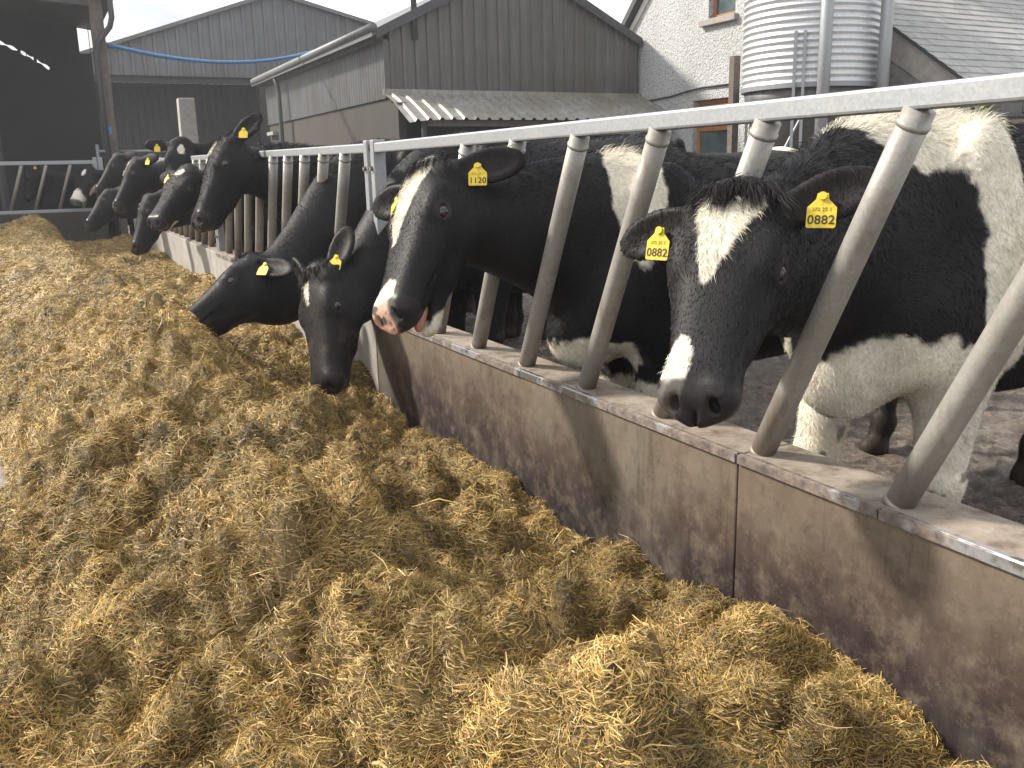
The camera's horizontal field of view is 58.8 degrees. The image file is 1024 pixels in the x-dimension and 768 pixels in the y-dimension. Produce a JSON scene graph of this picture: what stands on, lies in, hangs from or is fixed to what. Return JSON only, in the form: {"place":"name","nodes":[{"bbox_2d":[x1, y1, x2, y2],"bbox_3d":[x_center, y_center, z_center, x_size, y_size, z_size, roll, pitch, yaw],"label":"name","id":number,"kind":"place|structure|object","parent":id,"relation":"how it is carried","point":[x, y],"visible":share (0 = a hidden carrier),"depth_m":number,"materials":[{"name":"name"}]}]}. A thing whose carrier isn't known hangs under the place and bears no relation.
{"place":"outdoors","nodes":[
{"label":"outdoors","id":0,"kind":"place"},
{"bbox_2d":[0,447,8,487],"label":"feed passage","id":1,"kind":"object","parent":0,"point":[2,477],"depth_m":3.77,"materials":[{"name":"concrete"}]},
{"bbox_2d":[0,211,107,241],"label":"cross wall","id":2,"kind":"structure","parent":1,"relation":"on","point":[69,225],"depth_m":13.66,"materials":[{"name":"grey concrete"}]},
{"bbox_2d":[0,157,102,214],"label":"cross barrier","id":3,"kind":"object","parent":2,"relation":"on","point":[93,161],"visible":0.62,"depth_m":13.47,"materials":[{"name":"grey metal"}]},
{"bbox_2d":[0,0,128,235],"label":"open shed","id":4,"kind":"structure","parent":1,"relation":"on","point":[51,114],"depth_m":16.21,"materials":[{"name":"metal"}]},
{"bbox_2d":[70,165,134,238],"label":"cow","id":5,"kind":"object","parent":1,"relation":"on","point":[87,178],"visible":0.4,"depth_m":13.44},
{"bbox_2d":[95,144,165,238],"bbox_3d":[-5.488,-3.028,14.820,2.205,1.720,0.052,-8,15,-26],"label":"pipe rail","id":6,"kind":"object","parent":1,"relation":"on","point":[98,151],"visible":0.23,"depth_m":14.32,"materials":[{"name":"grey metal"}]},
{"bbox_2d":[133,218,164,251],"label":"feed wall","id":7,"kind":"structure","parent":1,"relation":"on","point":[158,244],"depth_m":11.02,"materials":[{"name":"concrete"}]},
{"bbox_2d":[163,230,218,278],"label":"feed wall","id":8,"kind":"structure","parent":1,"relation":"on","point":[192,255],"depth_m":8.85,"materials":[{"name":"concrete"}]},
{"bbox_2d":[157,155,218,250],"bbox_3d":[-3.244,-1.850,9.011,0.076,0.853,3.475,-8,15,-26],"label":"feed barrier","id":9,"kind":"object","parent":8,"relation":"on","point":[190,231],"visible":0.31,"depth_m":8.28,"materials":[{"name":"metal"}]},
{"bbox_2d":[215,250,379,391],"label":"feed wall","id":10,"kind":"structure","parent":1,"relation":"on","point":[367,354],"depth_m":4.28,"materials":[{"name":"concrete"}]},
{"bbox_2d":[209,140,372,256],"bbox_3d":[-1.520,-1.097,5.782,0.076,0.826,3.950,-8,15,-26],"label":"feed barrier","id":11,"kind":"object","parent":10,"relation":"on","point":[225,237],"visible":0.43,"depth_m":5.38,"materials":[{"name":"metal"}]},
{"bbox_2d":[0,214,995,767],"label":"silage heap","id":12,"kind":"object","parent":1,"relation":"on","point":[244,546],"visible":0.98,"depth_m":1.85,"materials":[{"name":"plant"}]},
{"bbox_2d":[376,325,788,603],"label":"feed wall","id":13,"kind":"structure","parent":1,"relation":"on","point":[608,459],"depth_m":2.61,"materials":[{"name":"concrete"}]},
{"bbox_2d":[734,444,1023,767],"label":"feed wall","id":14,"kind":"structure","parent":1,"relation":"on","point":[921,604],"depth_m":1.66,"materials":[{"name":"concrete"}]},
{"bbox_2d":[369,72,1023,508],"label":"feed barrier","id":15,"kind":"object","parent":14,"relation":"on","point":[997,340],"visible":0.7,"depth_m":1.82,"materials":[{"name":"metal"}]},
{"bbox_2d":[49,0,373,167],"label":"gable shed","id":16,"kind":"structure","parent":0,"point":[146,94],"depth_m":25.83,"materials":[{"name":"metal"}]},
{"bbox_2d":[95,82,261,167],"bbox_3d":[-9.865,-6.893,26.855,5.000,3.800,0.036,-8,15,-26],"label":"sliding door","id":17,"kind":"structure","parent":16,"relation":"in","point":[143,112],"depth_m":26.56,"materials":[{"name":"grey metal"}]},
{"bbox_2d":[0,0,631,84],"label":"sky","id":18,"kind":"structure","parent":0,"point":[132,17],"materials":[{"name":"white"}]},
{"bbox_2d":[516,293,523,335],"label":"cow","id":19,"kind":"object","parent":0,"point":[520,313],"visible":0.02,"depth_m":6.63},
{"bbox_2d":[128,225,1023,524],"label":"yard","id":20,"kind":"structure","parent":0,"point":[992,487],"depth_m":4.01,"materials":[{"name":"grey concrete"}]},
{"bbox_2d":[23,165,134,225],"bbox_3d":[-6.786,-2.834,14.667,0.648,1.489,2.067,12,18,43],"label":"cow","id":21,"kind":"object","parent":20,"relation":"on","point":[52,189],"visible":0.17,"depth_m":14.05},
{"bbox_2d":[94,151,137,196],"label":"cow","id":22,"kind":"object","parent":20,"relation":"on","point":[112,174],"visible":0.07,"depth_m":10.72},
{"bbox_2d":[83,186,151,231],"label":"cow","id":23,"kind":"object","parent":20,"relation":"on","point":[102,214],"visible":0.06,"depth_m":10.19},
{"bbox_2d":[112,152,234,249],"bbox_3d":[-3.148,-1.850,10.221,0.867,1.457,3.065,8,16,35],"label":"cow","id":24,"kind":"object","parent":20,"relation":"on","point":[141,177],"visible":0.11,"depth_m":8.96},
{"bbox_2d":[144,136,211,170],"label":"cow","id":25,"kind":"object","parent":20,"relation":"on","point":[180,150],"visible":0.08,"depth_m":8.29},
{"bbox_2d":[176,98,198,142],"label":"concrete pillar","id":26,"kind":"structure","parent":20,"relation":"on","point":[187,120],"depth_m":18.19,"materials":[{"name":"grey concrete"}]},
{"bbox_2d":[130,189,266,255],"bbox_3d":[-2.325,-1.525,8.847,2.751,1.423,0.698,-11,17,-36],"label":"cow","id":27,"kind":"object","parent":20,"relation":"on","point":[145,237],"visible":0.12,"depth_m":8.03},
{"bbox_2d":[147,163,280,246],"bbox_3d":[-1.822,-1.326,7.941,0.737,1.429,2.909,11,18,42],"label":"cow","id":28,"kind":"object","parent":20,"relation":"on","point":[178,199],"visible":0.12,"depth_m":6.89},
{"bbox_2d":[191,109,472,311],"bbox_3d":[-1.266,-1.171,6.817,0.747,1.626,2.895,9,17,37],"label":"cow","id":29,"kind":"object","parent":20,"relation":"on","point":[236,168],"visible":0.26,"depth_m":5.66},
{"bbox_2d":[187,137,546,339],"bbox_3d":[-0.682,-0.725,5.335,0.732,1.420,3.091,8,16,36],"label":"cow","id":30,"kind":"object","parent":20,"relation":"on","point":[254,286],"visible":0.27,"depth_m":4.43},
{"bbox_2d":[250,0,665,146],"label":"corrugated shed","id":31,"kind":"structure","parent":20,"relation":"on","point":[425,68],"depth_m":16.20,"materials":[{"name":"metal"}]},
{"bbox_2d":[106,42,311,63],"bbox_3d":[-5.263,-6.152,16.711,0.066,0.612,5.749,4,14,23],"label":"water pipe","id":32,"kind":"object","parent":31,"relation":"hanging from","point":[132,50],"visible":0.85,"depth_m":16.11,"materials":[{"name":"blue plastic"}]},
{"bbox_2d":[407,118,478,138],"bbox_3d":[-1.297,-3.691,15.943,1.600,2.300,0.075,-8,15,-26],"label":"doorway","id":33,"kind":"structure","parent":31,"relation":"in","point":[414,128],"depth_m":15.71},
{"bbox_2d":[473,295,475,315],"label":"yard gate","id":34,"kind":"structure","parent":20,"relation":"on","point":[474,309],"depth_m":7.36,"materials":[{"name":"grey metal"}]},
{"bbox_2d":[291,128,699,396],"bbox_3d":[0.043,-0.571,4.627,2.524,1.412,0.690,-11,17,-36],"label":"cow","id":35,"kind":"object","parent":20,"relation":"on","point":[340,285],"visible":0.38,"depth_m":3.96},
{"bbox_2d":[372,138,898,455],"bbox_3d":[0.645,-0.197,3.204,2.365,1.320,0.629,-6,14,-20],"label":"cow","id":36,"kind":"object","parent":20,"relation":"on","point":[489,210],"visible":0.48,"depth_m":2.81},
{"bbox_2d":[727,55,740,152],"bbox_3d":[3.052,-3.168,12.604,0.110,2.620,0.100,-8,15,-26],"label":"steel upright","id":37,"kind":"object","parent":20,"relation":"on","point":[733,98],"visible":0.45,"depth_m":12.38,"materials":[{"name":"grey metal"}]},
{"bbox_2d":[687,147,794,161],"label":"cow","id":38,"kind":"object","parent":20,"relation":"on","point":[776,152],"visible":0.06,"depth_m":5.63},
{"bbox_2d":[740,0,894,148],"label":"feed bin","id":39,"kind":"object","parent":20,"relation":"on","point":[794,48],"visible":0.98,"depth_m":11.12,"materials":[{"name":"metal"}]},
{"bbox_2d":[619,104,1023,502],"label":"cow","id":40,"kind":"object","parent":20,"relation":"on","point":[749,260],"visible":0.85,"depth_m":2.04},
{"bbox_2d":[975,105,998,116],"bbox_3d":[4.628,-1.914,9.044,0.216,1.747,0.213,-3,13,-5],"label":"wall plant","id":41,"kind":"object","parent":20,"relation":"on","point":[982,107],"depth_m":8.86,"materials":[{"name":"green plant"}]},
{"bbox_2d":[621,0,752,152],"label":"pebbledash house","id":42,"kind":"structure","parent":0,"point":[687,50],"depth_m":16.14,"materials":[{"name":"pebble dash render"},{"name":"painted wood"},{"name":"glass"}]},
{"bbox_2d":[697,98,727,152],"bbox_3d":[3.592,-4.378,15.861,0.072,1.150,1.070,-8,15,-26],"label":"window","id":43,"kind":"structure","parent":42,"relation":"in","point":[709,139],"depth_m":15.97,"materials":[{"name":"orange wood"}]},
{"bbox_2d":[698,0,738,27],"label":"window","id":44,"kind":"structure","parent":42,"relation":"in","point":[724,10],"depth_m":15.29,"materials":[{"name":"orange wood"}]},
{"bbox_2d":[889,0,1023,123],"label":"slate house","id":45,"kind":"structure","parent":0,"point":[937,40],"depth_m":11.65,"materials":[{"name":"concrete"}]}
]}

